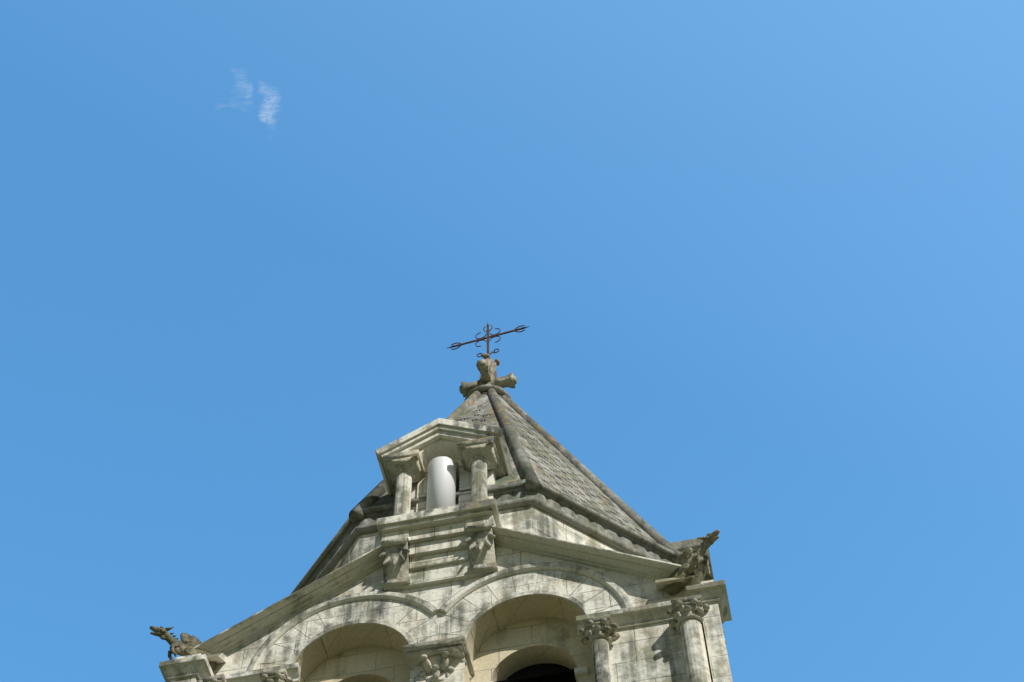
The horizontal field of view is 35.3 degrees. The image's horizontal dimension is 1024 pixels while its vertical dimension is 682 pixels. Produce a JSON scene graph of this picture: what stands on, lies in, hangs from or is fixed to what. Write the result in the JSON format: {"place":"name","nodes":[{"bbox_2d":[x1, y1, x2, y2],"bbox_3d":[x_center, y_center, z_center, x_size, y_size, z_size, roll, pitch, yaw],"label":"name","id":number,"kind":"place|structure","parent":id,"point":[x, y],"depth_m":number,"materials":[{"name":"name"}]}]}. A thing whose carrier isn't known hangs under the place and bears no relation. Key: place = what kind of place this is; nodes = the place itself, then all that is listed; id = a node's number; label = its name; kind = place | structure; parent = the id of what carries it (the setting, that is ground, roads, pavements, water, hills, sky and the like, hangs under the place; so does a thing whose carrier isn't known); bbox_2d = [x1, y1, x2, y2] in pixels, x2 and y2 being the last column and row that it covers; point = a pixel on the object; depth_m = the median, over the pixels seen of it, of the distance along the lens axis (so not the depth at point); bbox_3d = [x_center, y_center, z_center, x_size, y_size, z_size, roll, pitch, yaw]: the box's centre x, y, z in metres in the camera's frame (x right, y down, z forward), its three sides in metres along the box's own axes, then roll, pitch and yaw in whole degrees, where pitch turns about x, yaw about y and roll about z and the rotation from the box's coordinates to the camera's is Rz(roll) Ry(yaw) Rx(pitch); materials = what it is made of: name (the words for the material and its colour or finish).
{"place":"outdoors","nodes":[
{"label":"outdoors","id":0,"kind":"place"},
{"bbox_2d":[149,323,732,681],"bbox_3d":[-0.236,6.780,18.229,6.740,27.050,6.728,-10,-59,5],"label":"church tower","id":1,"kind":"structure","parent":0,"point":[490,530],"depth_m":19.00,"materials":[{"name":"stone"}]},
{"bbox_2d":[0,0,1023,681],"label":"sky","id":2,"kind":"structure","parent":0,"point":[762,261],"materials":[{"name":"blue"}]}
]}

